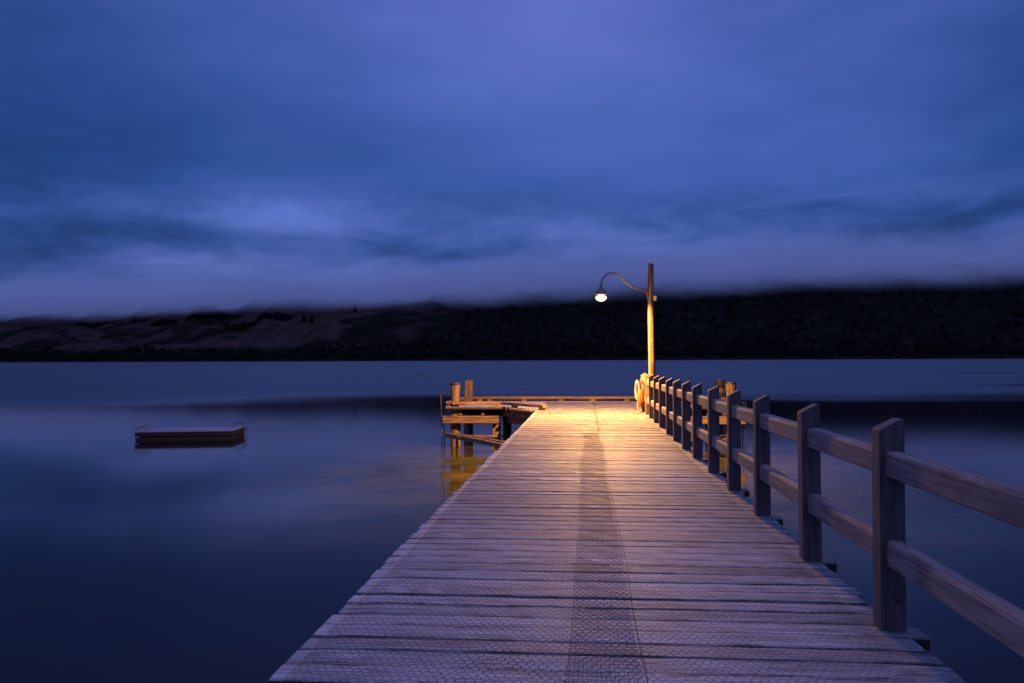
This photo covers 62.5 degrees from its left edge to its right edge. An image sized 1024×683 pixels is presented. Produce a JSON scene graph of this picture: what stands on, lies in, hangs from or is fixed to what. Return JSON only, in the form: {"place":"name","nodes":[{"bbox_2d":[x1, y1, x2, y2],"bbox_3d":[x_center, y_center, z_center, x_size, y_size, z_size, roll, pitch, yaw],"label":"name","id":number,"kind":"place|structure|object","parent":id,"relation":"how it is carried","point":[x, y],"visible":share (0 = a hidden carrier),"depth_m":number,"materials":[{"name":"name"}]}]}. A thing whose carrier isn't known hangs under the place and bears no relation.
{"place":"outdoors","nodes":[
{"label":"outdoors","id":0,"kind":"place"},
{"bbox_2d":[0,359,1023,682],"bbox_3d":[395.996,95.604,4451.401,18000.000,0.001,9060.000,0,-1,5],"label":"lake","id":1,"kind":"structure","parent":0,"point":[290,521],"depth_m":18.25,"materials":[{"name":"liquid"}]},
{"bbox_2d":[135,422,246,440],"bbox_3d":[-11.220,3.303,29.678,3.386,0.826,1.849,0,-1,-4],"label":"swim raft","id":2,"kind":"object","parent":1,"relation":"on","point":[184,433],"visible":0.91,"depth_m":28.95,"materials":[{"name":"metal"}]},
{"bbox_2d":[450,382,460,446],"bbox_3d":[-1.753,2.969,26.184,0.329,3.392,0.329,0,-1,5],"label":"mooring post","id":3,"kind":"object","parent":1,"relation":"in","point":[455,428],"visible":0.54,"depth_m":26.08,"materials":[{"name":"brown wood"}]},
{"bbox_2d":[464,380,472,433],"bbox_3d":[-1.521,3.037,29.273,0.330,3.389,0.266,0,-1,5],"label":"mooring post","id":4,"kind":"object","parent":1,"relation":"in","point":[469,390],"visible":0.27,"depth_m":29.17,"materials":[{"name":"brown wood"}]},
{"bbox_2d":[268,396,965,682],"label":"jetty","id":5,"kind":"object","parent":1,"relation":"in","point":[560,540],"visible":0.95,"depth_m":5.37,"materials":[{"name":"brown wood"}]},
{"bbox_2d":[440,392,450,446],"bbox_3d":[-2.031,3.027,26.216,0.324,2.880,0.454,0,-1,5],"label":"ladder","id":6,"kind":"object","parent":5,"relation":"attached to","point":[443,415],"visible":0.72,"depth_m":26.04,"materials":[{"name":"metal"}]},
{"bbox_2d":[595,263,656,376],"bbox_3d":[3.003,1.237,21.974,1.850,6.635,0.315,0,-1,-24],"label":"street lamp","id":7,"kind":"object","parent":5,"relation":"attached to","point":[600,292],"visible":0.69,"depth_m":22.32,"materials":[{"name":"brown wood"}]},
{"bbox_2d":[741,401,746,448],"bbox_3d":[6.878,3.111,25.422,0.325,2.600,0.454,0,-1,5],"label":"ladder","id":8,"kind":"object","parent":5,"relation":"attached to","point":[744,428],"visible":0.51,"depth_m":25.22,"materials":[{"name":"metal"}]},
{"bbox_2d":[641,373,1023,657],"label":"railing","id":9,"kind":"object","parent":5,"relation":"on","point":[889,462],"visible":0.9,"depth_m":4.60,"materials":[{"name":"brown wood"}]},
{"bbox_2d":[633,379,644,412],"bbox_3d":[3.456,1.458,22.825,0.285,0.902,0.980,-1,-1,12],"label":"lifebuoy","id":10,"kind":"object","parent":9,"relation":"hanging from","point":[639,392],"visible":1,"depth_m":22.75,"materials":[{"name":"orange plastic"}]},
{"bbox_2d":[714,379,725,434],"bbox_3d":[7.031,2.979,28.433,0.437,3.390,0.428,0,-1,5],"label":"mooring post","id":11,"kind":"object","parent":1,"relation":"in","point":[720,383],"visible":0.29,"depth_m":28.30,"materials":[{"name":"brown wood"}]},
{"bbox_2d":[725,382,736,437],"bbox_3d":[6.614,2.914,25.438,0.353,3.396,0.352,0,-1,5],"label":"mooring post","id":12,"kind":"object","parent":1,"relation":"in","point":[730,387],"visible":0.23,"depth_m":25.35,"materials":[{"name":"brown wood"}]},
{"bbox_2d":[0,260,1023,361],"bbox_3d":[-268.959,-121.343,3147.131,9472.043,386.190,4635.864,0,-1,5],"label":"hills","id":13,"kind":"structure","parent":0,"point":[406,316],"depth_m":2582.81,"materials":[{"name":"black plant"}]},
{"bbox_2d":[0,289,1023,360],"bbox_3d":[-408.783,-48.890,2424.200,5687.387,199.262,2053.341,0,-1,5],"label":"forest","id":14,"kind":"object","parent":13,"relation":"on","point":[750,351],"visible":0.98,"depth_m":2228.71,"materials":[{"name":"green plant"}]},
{"bbox_2d":[0,0,1023,308],"label":"sky","id":15,"kind":"structure","parent":0,"point":[161,151],"materials":[{"name":"blue"}]}
]}

